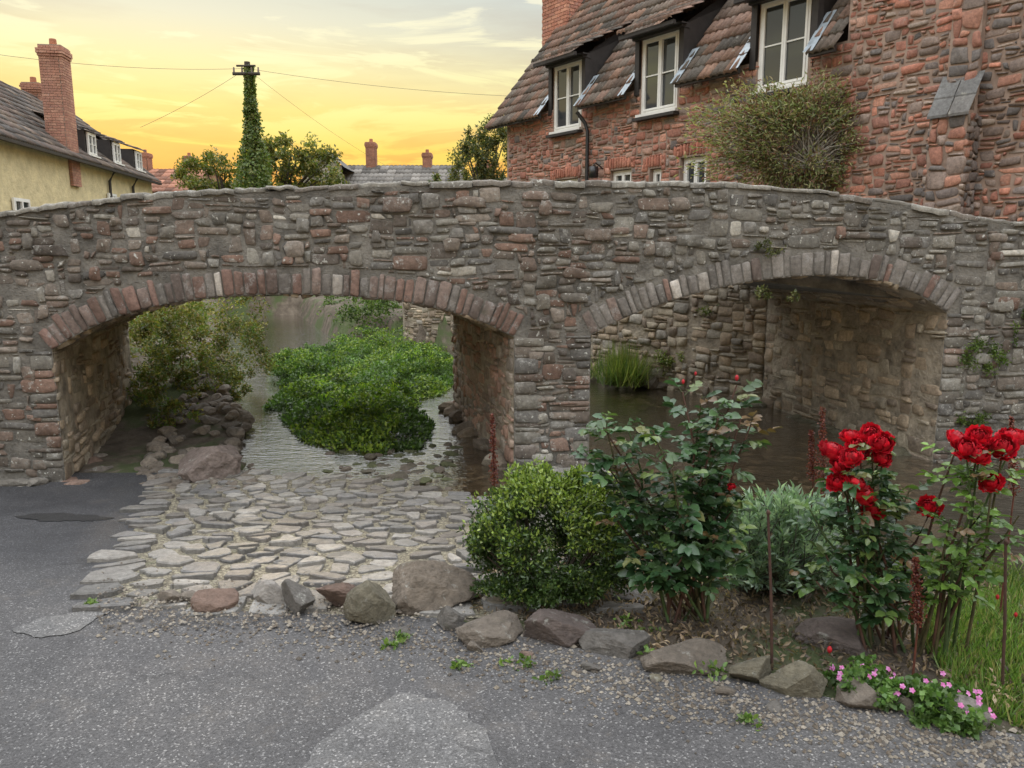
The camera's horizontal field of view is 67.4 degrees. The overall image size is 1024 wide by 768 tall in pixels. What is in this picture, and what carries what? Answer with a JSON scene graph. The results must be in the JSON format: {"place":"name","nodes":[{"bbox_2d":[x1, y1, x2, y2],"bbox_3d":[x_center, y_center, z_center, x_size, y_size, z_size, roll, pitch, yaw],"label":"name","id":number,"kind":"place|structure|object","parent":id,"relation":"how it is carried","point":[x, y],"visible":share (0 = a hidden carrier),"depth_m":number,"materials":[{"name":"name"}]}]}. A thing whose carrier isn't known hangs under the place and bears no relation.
{"place":"outdoors","nodes":[
{"label":"outdoors","id":0,"kind":"place"},
{"bbox_2d":[0,0,541,185],"label":"sky","id":1,"kind":"structure","parent":0,"point":[471,47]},
{"bbox_2d":[0,473,1023,767],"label":"road","id":2,"kind":"structure","parent":0,"point":[84,697],"depth_m":2.80,"materials":[{"name":"grey asphalt"}]},
{"bbox_2d":[12,611,109,636],"bbox_3d":[-1.983,1.044,3.376,0.322,0.028,0.334,0,10,0],"label":"road patch","id":3,"kind":"object","parent":2,"relation":"on","point":[59,624],"visible":0.93,"depth_m":3.34,"materials":[{"name":"grey asphalt"}]},
{"bbox_2d":[16,513,113,520],"bbox_3d":[-3.227,0.961,5.516,0.750,0.042,0.283,3,10,16],"label":"road patch","id":4,"kind":"object","parent":2,"relation":"on","point":[56,517],"visible":1,"depth_m":5.51,"materials":[{"name":"grey asphalt"}]},
{"bbox_2d":[83,597,98,604],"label":"weed","id":5,"kind":"object","parent":2,"relation":"on","point":[90,601],"visible":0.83,"depth_m":3.53,"materials":[{"name":"green plant"}]},
{"bbox_2d":[381,637,402,649],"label":"weed","id":6,"kind":"object","parent":2,"relation":"on","point":[386,641],"visible":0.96,"depth_m":3.13,"materials":[{"name":"green plant"}]},
{"bbox_2d":[302,693,499,767],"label":"road patch","id":7,"kind":"object","parent":2,"relation":"on","point":[403,730],"visible":1,"depth_m":2.53,"materials":[{"name":"grey asphalt"}]},
{"bbox_2d":[394,629,413,643],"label":"weed","id":8,"kind":"object","parent":2,"relation":"on","point":[399,635],"visible":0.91,"depth_m":3.20,"materials":[{"name":"green plant"}]},
{"bbox_2d":[450,658,473,669],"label":"weed","id":9,"kind":"object","parent":2,"relation":"on","point":[461,663],"visible":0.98,"depth_m":2.99,"materials":[{"name":"green plant"}]},
{"bbox_2d":[499,653,536,670],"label":"weed","id":10,"kind":"object","parent":2,"relation":"on","point":[526,661],"visible":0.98,"depth_m":2.99,"materials":[{"name":"green plant"}]},
{"bbox_2d":[531,669,561,684],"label":"weed","id":11,"kind":"object","parent":2,"relation":"on","point":[548,674],"visible":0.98,"depth_m":2.90,"materials":[{"name":"green plant"}]},
{"bbox_2d":[96,562,1023,767],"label":"gravel scatter","id":12,"kind":"object","parent":2,"relation":"on","point":[882,740],"visible":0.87,"depth_m":2.82,"materials":[{"name":"gravel"}]},
{"bbox_2d":[692,659,727,681],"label":"weed","id":13,"kind":"object","parent":2,"relation":"on","point":[717,670],"visible":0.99,"depth_m":2.92,"materials":[{"name":"green plant"}]},
{"bbox_2d":[736,712,762,730],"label":"weed","id":14,"kind":"object","parent":2,"relation":"on","point":[747,717],"visible":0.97,"depth_m":2.63,"materials":[{"name":"green plant"}]},
{"bbox_2d":[76,294,1023,734],"bbox_3d":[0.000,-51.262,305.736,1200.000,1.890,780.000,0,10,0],"label":"ground","id":15,"kind":"structure","parent":0,"point":[138,434],"depth_m":7.66,"materials":[{"name":"brown soil"}]},
{"bbox_2d":[0,38,161,211],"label":"cream cottage","id":16,"kind":"structure","parent":15,"relation":"on","point":[54,148],"depth_m":22.70,"materials":[{"name":"tile"}]},
{"bbox_2d":[11,197,30,209],"bbox_3d":[-12.664,-4.411,19.956,0.150,0.800,0.980,-1,10,-9],"label":"window frame","id":17,"kind":"structure","parent":16,"relation":"in","point":[14,199],"depth_m":19.78,"materials":[{"name":"white paint"}]},
{"bbox_2d":[16,201,27,209],"bbox_3d":[-12.721,-4.434,19.943,0.017,0.650,0.780,-1,10,-8],"label":"window glass","id":18,"kind":"structure","parent":16,"relation":"in","point":[17,202],"depth_m":19.83,"materials":[{"name":"grey glass"}]},
{"bbox_2d":[89,136,94,152],"bbox_3d":[-13.597,-7.739,24.831,0.005,0.600,0.580,-2,10,-9],"label":"window glass","id":19,"kind":"structure","parent":16,"relation":"in","point":[89,136],"depth_m":24.81,"materials":[{"name":"grey glass"}]},
{"bbox_2d":[86,132,100,158],"bbox_3d":[-13.540,-7.716,24.844,0.150,0.750,0.780,-1,10,-9],"label":"window frame","id":20,"kind":"structure","parent":16,"relation":"in","point":[88,134],"depth_m":24.78,"materials":[{"name":"white paint"}]},
{"bbox_2d":[107,193,116,197],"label":"window frame","id":21,"kind":"structure","parent":16,"relation":"in","point":[108,194],"depth_m":26.08,"materials":[{"name":"white paint"}]},
{"bbox_2d":[112,142,124,165],"bbox_3d":[-13.886,-8.103,27.085,0.150,0.750,0.780,-1,10,-9],"label":"window frame","id":22,"kind":"structure","parent":16,"relation":"in","point":[113,143],"depth_m":27.03,"materials":[{"name":"white paint"}]},
{"bbox_2d":[134,151,145,172],"bbox_3d":[-14.245,-8.507,29.423,0.150,0.750,0.780,-1,10,-9],"label":"window frame","id":23,"kind":"structure","parent":16,"relation":"in","point":[137,162],"depth_m":29.37,"materials":[{"name":"white paint"}]},
{"bbox_2d":[129,300,224,338],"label":"riverside bush","id":24,"kind":"object","parent":15,"relation":"on","point":[200,323],"visible":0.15,"depth_m":14.72,"materials":[{"name":"green plant"}]},
{"bbox_2d":[152,174,219,193],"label":"walls","id":25,"kind":"structure","parent":15,"relation":"on","point":[215,180],"depth_m":49.40,"materials":[{"name":"red stone"}]},
{"bbox_2d":[148,169,219,191],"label":"roof tiles","id":26,"kind":"object","parent":25,"relation":"on","point":[164,176],"visible":0.32,"depth_m":47.74,"materials":[{"name":"red tile"}]},
{"bbox_2d":[140,149,152,169],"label":"chimney","id":27,"kind":"object","parent":26,"relation":"on","point":[147,162],"visible":0.38,"depth_m":49.00,"materials":[{"name":"red brick"}]},
{"bbox_2d":[128,295,269,374],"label":"riverside bush","id":28,"kind":"object","parent":15,"relation":"on","point":[142,326],"visible":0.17,"depth_m":11.64,"materials":[{"name":"green plant"}]},
{"bbox_2d":[125,304,278,429],"bbox_3d":[-4.191,-0.293,10.078,1.546,1.546,3.376,0,10,0],"label":"riverside bush","id":29,"kind":"object","parent":15,"relation":"on","point":[233,375],"visible":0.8,"depth_m":9.85,"materials":[{"name":"green plant"}]},
{"bbox_2d":[177,444,242,482],"bbox_3d":[-2.799,0.799,7.098,0.563,0.497,0.575,-6,11,-30],"label":"river boulder","id":30,"kind":"object","parent":15,"relation":"on","point":[204,463],"visible":0.69,"depth_m":6.92,"materials":[{"name":"stone"}]},
{"bbox_2d":[170,145,275,190],"bbox_3d":[-13.411,-8.040,36.472,4.870,6.238,3.742,0,10,0],"label":"broadleaf tree","id":31,"kind":"object","parent":15,"relation":"on","point":[193,164],"visible":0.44,"depth_m":35.39,"materials":[{"name":"green plant"}]},
{"bbox_2d":[215,407,254,423],"bbox_3d":[-3.305,0.462,9.062,0.521,0.372,0.344,0,10,0],"label":"river boulder","id":32,"kind":"object","parent":15,"relation":"on","point":[246,416],"visible":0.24,"depth_m":9.02,"materials":[{"name":"stone"}]},
{"bbox_2d":[232,61,273,189],"bbox_3d":[-9.748,-7.478,29.192,2.324,9.000,2.315,0,10,0],"label":"ivy clad utility pole","id":33,"kind":"object","parent":15,"relation":"on","point":[253,158],"visible":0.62,"depth_m":28.56,"materials":[{"name":"green plant"}]},
{"bbox_2d":[4,55,501,163],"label":"overhead wires","id":34,"kind":"object","parent":33,"relation":"attached to","point":[264,82],"visible":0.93,"depth_m":28.52,"materials":[{"name":"black metal"}]},
{"bbox_2d":[227,129,349,187],"bbox_3d":[-10.461,-8.434,36.637,6.060,6.980,3.652,0,10,0],"label":"broadleaf tree","id":35,"kind":"object","parent":15,"relation":"on","point":[309,166],"visible":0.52,"depth_m":35.65,"materials":[{"name":"green plant"}]},
{"bbox_2d":[262,334,453,453],"bbox_3d":[-2.508,-0.203,12.001,4.445,0.576,8.386,0,10,0],"label":"watercress bed","id":36,"kind":"object","parent":15,"relation":"on","point":[381,364],"visible":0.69,"depth_m":10.18,"materials":[{"name":"green plant"}]},
{"bbox_2d":[262,325,449,435],"bbox_3d":[-2.578,-0.250,11.767,3.051,0.792,7.091,0,10,0],"label":"watercress clump","id":37,"kind":"object","parent":36,"relation":"on","point":[362,408],"visible":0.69,"depth_m":11.15,"materials":[{"name":"green plant"}]},
{"bbox_2d":[316,295,402,337],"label":"riverside bush","id":38,"kind":"object","parent":15,"relation":"on","point":[381,306],"visible":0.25,"depth_m":17.39,"materials":[{"name":"green plant"}]},
{"bbox_2d":[70,469,666,617],"bbox_3d":[-1.099,0.899,5.425,3.179,0.454,4.842,-4,11,-21],"label":"cobbled ford","id":39,"kind":"object","parent":15,"relation":"on","point":[303,529],"visible":0.72,"depth_m":4.77,"materials":[{"name":"stone"}]},
{"bbox_2d":[488,413,498,569],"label":"dock seed stalk","id":40,"kind":"object","parent":39,"relation":"on","point":[493,452],"visible":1,"depth_m":4.02,"materials":[{"name":"red plant"}]},
{"bbox_2d":[456,455,645,609],"bbox_3d":[0.191,0.676,3.615,0.911,0.656,0.746,0,10,0],"label":"box bush","id":41,"kind":"object","parent":39,"relation":"on","point":[578,575],"visible":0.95,"depth_m":3.46,"materials":[{"name":"green plant"}]},
{"bbox_2d":[469,542,1023,719],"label":"bark mulch","id":42,"kind":"object","parent":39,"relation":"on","point":[762,631],"visible":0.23,"depth_m":3.32,"materials":[{"name":"brown plant"}]},
{"bbox_2d":[569,371,783,622],"bbox_3d":[0.707,0.507,3.266,0.924,1.097,0.572,0,10,0],"label":"rose bush","id":43,"kind":"object","parent":42,"relation":"on","point":[696,553],"visible":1,"depth_m":3.25,"materials":[{"name":"green plant"}]},
{"bbox_2d":[822,652,1001,740],"bbox_3d":[1.417,1.107,2.747,0.573,0.173,0.322,6,12,32],"label":"pink geranium","id":44,"kind":"object","parent":42,"relation":"on","point":[925,696],"visible":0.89,"depth_m":2.68,"materials":[{"name":"green plant"}]},
{"bbox_2d":[428,113,506,184],"bbox_3d":[-1.597,-7.031,29.612,4.044,6.598,2.573,5,11,25],"label":"feathery tree","id":45,"kind":"object","parent":15,"relation":"on","point":[487,146],"visible":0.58,"depth_m":28.66,"materials":[{"name":"green plant"}]},
{"bbox_2d":[0,179,1023,486],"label":"stone arch bridge","id":46,"kind":"structure","parent":15,"relation":"on","point":[532,285],"depth_m":7.03,"materials":[{"name":"grey stone"}]},
{"bbox_2d":[754,237,799,301],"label":"bridge wall weeds","id":47,"kind":"object","parent":46,"relation":"attached to","point":[768,296],"visible":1,"depth_m":7.14,"materials":[{"name":"green plant"}]},
{"bbox_2d":[955,309,1023,427],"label":"bridge wall weeds","id":48,"kind":"object","parent":46,"relation":"attached to","point":[989,367],"visible":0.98,"depth_m":7.51,"materials":[{"name":"green plant"}]},
{"bbox_2d":[134,338,980,501],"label":"river stones","id":49,"kind":"object","parent":15,"relation":"on","point":[159,447],"visible":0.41,"depth_m":8.01,"materials":[{"name":"grey stone"}]},
{"bbox_2d":[157,560,992,726],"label":"edging stones","id":50,"kind":"object","parent":15,"relation":"on","point":[418,586],"visible":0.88,"depth_m":3.17,"materials":[{"name":"grey stone"}]},
{"bbox_2d":[403,285,767,400],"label":"stone wall","id":51,"kind":"structure","parent":15,"relation":"on","point":[638,332],"depth_m":11.29,"materials":[{"name":"grey stone"}]},
{"bbox_2d":[403,285,767,401],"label":"wall stones","id":52,"kind":"object","parent":51,"relation":"attached to","point":[724,337],"depth_m":11.15,"materials":[{"name":"grey stone"}]},
{"bbox_2d":[590,358,602,378],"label":"grass tuft","id":53,"kind":"object","parent":15,"relation":"on","point":[593,369],"visible":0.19,"depth_m":12.31,"materials":[{"name":"green plant"}]},
{"bbox_2d":[590,337,662,389],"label":"grass tuft","id":54,"kind":"object","parent":15,"relation":"on","point":[623,369],"visible":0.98,"depth_m":11.58,"materials":[{"name":"green plant"}]},
{"bbox_2d":[613,613,664,631],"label":"weed","id":55,"kind":"object","parent":15,"relation":"on","point":[628,620],"visible":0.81,"depth_m":3.31,"materials":[{"name":"green plant"}]},
{"bbox_2d":[636,644,654,654],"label":"weed","id":56,"kind":"object","parent":15,"relation":"on","point":[647,649],"visible":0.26,"depth_m":3.05,"materials":[{"name":"green plant"}]},
{"bbox_2d":[507,0,1023,221],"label":"walls","id":57,"kind":"structure","parent":15,"relation":"on","point":[993,82],"depth_m":9.87,"materials":[{"name":"red stone"}]},
{"bbox_2d":[549,59,581,134],"bbox_3d":[1.058,-5.505,14.773,0.150,1.280,0.920,-7,12,-35],"label":"window frame","id":58,"kind":"object","parent":57,"relation":"attached to","point":[568,126],"visible":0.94,"depth_m":14.80,"materials":[{"name":"white wood"}]},
{"bbox_2d":[558,65,578,126],"bbox_3d":[1.104,-5.535,14.802,0.020,1.130,0.720,-7,12,-36],"label":"window glass","id":59,"kind":"object","parent":58,"relation":"in","point":[562,83],"visible":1,"depth_m":14.84,"materials":[{"name":"grey glass"}]},
{"bbox_2d":[575,111,602,180],"bbox_3d":[1.425,-3.483,14.373,0.285,3.172,0.591,-7,12,-35],"label":"downpipe and lamp","id":60,"kind":"object","parent":57,"relation":"attached to","point":[591,171],"visible":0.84,"depth_m":14.27,"materials":[{"name":"black metal"}]},
{"bbox_2d":[613,170,630,180],"bbox_3d":[1.995,-3.364,13.922,0.150,0.990,0.610,-7,12,-35],"label":"window frame","id":61,"kind":"object","parent":57,"relation":"attached to","point":[623,173],"visible":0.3,"depth_m":13.88,"materials":[{"name":"white wood"}]},
{"bbox_2d":[618,175,629,180],"bbox_3d":[2.036,-3.393,13.947,0.024,0.840,0.410,-6,12,-33],"label":"window glass","id":62,"kind":"object","parent":61,"relation":"in","point":[627,178],"visible":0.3,"depth_m":13.84,"materials":[{"name":"glass"}]},
{"bbox_2d":[653,169,660,181],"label":"window frame","id":63,"kind":"object","parent":57,"relation":"attached to","point":[656,172],"visible":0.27,"depth_m":13.23,"materials":[{"name":"white wood"}]},
{"bbox_2d":[635,30,678,117],"bbox_3d":[2.457,-5.173,12.853,0.150,1.280,0.920,-7,12,-35],"label":"window frame","id":64,"kind":"object","parent":57,"relation":"attached to","point":[659,108],"visible":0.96,"depth_m":12.87,"materials":[{"name":"white wood"}]},
{"bbox_2d":[646,36,675,108],"bbox_3d":[2.506,-5.204,12.884,0.027,1.130,0.720,-7,12,-36],"label":"window glass","id":65,"kind":"object","parent":64,"relation":"in","point":[652,69],"visible":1,"depth_m":12.90,"materials":[{"name":"glass"}]},
{"bbox_2d":[487,0,836,129],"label":"dormer cheeks","id":66,"kind":"object","parent":57,"relation":"attached to","point":[692,31],"visible":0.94,"depth_m":12.69,"materials":[{"name":"brown tile"}]},
{"bbox_2d":[484,0,850,128],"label":"roof tiles","id":67,"kind":"object","parent":57,"relation":"attached to","point":[591,21],"visible":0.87,"depth_m":14.07,"materials":[{"name":"brown tile"}]},
{"bbox_2d":[542,0,582,46],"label":"chimney","id":68,"kind":"object","parent":67,"relation":"attached to","point":[557,13],"visible":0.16,"depth_m":17.29,"materials":[{"name":"red brick"}]},
{"bbox_2d":[534,10,835,114],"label":"lead flashings","id":69,"kind":"object","parent":67,"relation":"attached to","point":[813,41],"visible":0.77,"depth_m":11.45,"materials":[{"name":"grey metal"}]},
{"bbox_2d":[546,85,807,138],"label":"window sills","id":70,"kind":"structure","parent":57,"relation":"attached to","point":[646,118],"depth_m":12.97,"materials":[{"name":"grey stone"}]},
{"bbox_2d":[683,156,706,182],"bbox_3d":[2.984,-3.213,12.551,0.150,0.960,0.620,-7,12,-35],"label":"window frame","id":71,"kind":"object","parent":57,"relation":"attached to","point":[686,176],"visible":0.2,"depth_m":12.54,"materials":[{"name":"white wood"}]},
{"bbox_2d":[689,162,704,182],"bbox_3d":[3.032,-3.244,12.581,0.008,0.810,0.420,-7,12,-35],"label":"window glass","id":72,"kind":"object","parent":71,"relation":"in","point":[691,172],"visible":0.3,"depth_m":12.60,"materials":[{"name":"black glass"}]},
{"bbox_2d":[683,3,848,72],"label":"roof slope","id":73,"kind":"structure","parent":57,"relation":"attached to","point":[842,38],"depth_m":17.27,"materials":[{"name":"tile"}]},
{"bbox_2d":[752,0,811,94],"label":"window frame","id":74,"kind":"object","parent":57,"relation":"attached to","point":[783,43],"visible":0.81,"depth_m":10.95,"materials":[{"name":"white wood"}]},
{"bbox_2d":[763,0,806,84],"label":"window glass","id":75,"kind":"object","parent":74,"relation":"in","point":[796,29],"visible":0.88,"depth_m":10.95,"materials":[{"name":"glass"}]},
{"bbox_2d":[923,0,987,211],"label":"buttress","id":76,"kind":"object","parent":57,"relation":"attached to","point":[982,30],"visible":0.17,"depth_m":8.94,"materials":[{"name":"stone"}]},
{"bbox_2d":[921,0,985,214],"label":"buttress stones","id":77,"kind":"object","parent":76,"relation":"attached to","point":[955,165],"visible":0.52,"depth_m":8.95,"materials":[{"name":"stone"}]},
{"bbox_2d":[927,70,984,118],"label":"buttress slates","id":78,"kind":"object","parent":77,"relation":"on","point":[964,94],"visible":1,"depth_m":8.93,"materials":[{"name":"grey stone"}]},
{"bbox_2d":[508,0,1023,221],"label":"wall stones","id":79,"kind":"object","parent":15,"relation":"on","point":[609,163],"depth_m":9.93,"materials":[{"name":"red stone"}]},
{"bbox_2d":[766,510,773,669],"bbox_3d":[0.984,0.799,2.927,0.066,0.670,0.020,0,10,0],"label":"rusty garden stake","id":80,"kind":"object","parent":15,"relation":"on","point":[768,512],"visible":0.97,"depth_m":2.92,"materials":[{"name":"brown metal"}]},
{"bbox_2d":[723,480,857,594],"bbox_3d":[1.387,0.780,3.740,0.890,0.746,0.588,0,10,0],"label":"silver leaved shrub","id":81,"kind":"object","parent":15,"relation":"on","point":[792,545],"visible":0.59,"depth_m":3.59,"materials":[{"name":"green plant"}]},
{"bbox_2d":[805,429,819,507],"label":"dock seed stalk","id":82,"kind":"object","parent":15,"relation":"on","point":[811,452],"visible":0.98,"depth_m":3.76,"materials":[{"name":"red plant"}]},
{"bbox_2d":[815,406,830,529],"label":"dock seed stalk","id":83,"kind":"object","parent":15,"relation":"on","point":[822,416],"visible":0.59,"depth_m":3.70,"materials":[{"name":"red plant"}]},
{"bbox_2d":[785,422,954,653],"bbox_3d":[1.416,0.630,3.048,0.677,0.927,0.433,-2,10,-11],"label":"rose bush","id":84,"kind":"object","parent":15,"relation":"on","point":[872,443],"visible":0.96,"depth_m":3.01,"materials":[{"name":"green plant"}]},
{"bbox_2d":[908,556,928,674],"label":"dock seed stalk","id":85,"kind":"object","parent":15,"relation":"on","point":[915,561],"visible":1,"depth_m":2.87,"materials":[{"name":"red plant"}]},
{"bbox_2d":[827,424,1023,659],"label":"rose bush","id":86,"kind":"object","parent":15,"relation":"on","point":[976,445],"visible":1,"depth_m":2.86,"materials":[{"name":"green plant"}]},
{"bbox_2d":[918,574,1023,733],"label":"grass","id":87,"kind":"structure","parent":15,"relation":"on","point":[979,633],"depth_m":3.05,"materials":[{"name":"green plant"}]},
{"bbox_2d":[1001,539,1008,686],"bbox_3d":[1.784,0.852,2.784,0.064,0.614,0.020,0,10,0],"label":"rusty garden stake","id":88,"kind":"object","parent":15,"relation":"on","point":[1006,542],"visible":0.95,"depth_m":2.78,"materials":[{"name":"brown metal"}]},
{"bbox_2d":[999,416,1022,611],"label":"dock seed stalk","id":89,"kind":"object","parent":15,"relation":"on","point":[1011,463],"visible":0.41,"depth_m":3.32,"materials":[{"name":"red plant"}]},
{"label":"walls","id":90,"kind":"object","parent":15,"relation":"on","visible":0},
{"bbox_2d":[341,165,465,185],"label":"roof tiles","id":91,"kind":"object","parent":90,"relation":"on","point":[361,174],"visible":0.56,"depth_m":44.36,"materials":[{"name":"grey tile"}]},
{"bbox_2d":[298,148,353,185],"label":"gable dormer","id":92,"kind":"object","parent":91,"relation":"on","point":[344,165],"visible":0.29,"depth_m":42.08,"materials":[{"name":"tile"}]},
{"bbox_2d":[364,139,377,167],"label":"chimney","id":93,"kind":"object","parent":91,"relation":"on","point":[371,147],"visible":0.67,"depth_m":45.00,"materials":[{"name":"red brick"}]},
{"bbox_2d":[421,149,432,167],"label":"chimney","id":94,"kind":"object","parent":91,"relation":"on","point":[427,157],"visible":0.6,"depth_m":45.04,"materials":[{"name":"red brick"}]},
{"bbox_2d":[226,315,1023,580],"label":"river","id":95,"kind":"structure","parent":0,"point":[272,444],"depth_m":8.06,"materials":[{"name":"liquid"}]},
{"bbox_2d":[654,304,719,377],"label":"bank foliage","id":96,"kind":"object","parent":95,"relation":"on","point":[670,360],"visible":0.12,"depth_m":11.53,"materials":[{"name":"green plant"}]},
{"bbox_2d":[500,523,1023,589],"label":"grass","id":97,"kind":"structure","parent":0,"point":[1013,572],"depth_m":3.96,"materials":[{"name":"green plant"}]},
{"bbox_2d":[674,61,866,193],"bbox_3d":[4.055,-2.720,10.491,3.778,3.194,1.017,0,10,0],"label":"bush","id":98,"kind":"object","parent":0,"point":[791,116],"visible":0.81,"depth_m":10.26,"materials":[{"name":"green plant"}]}
]}

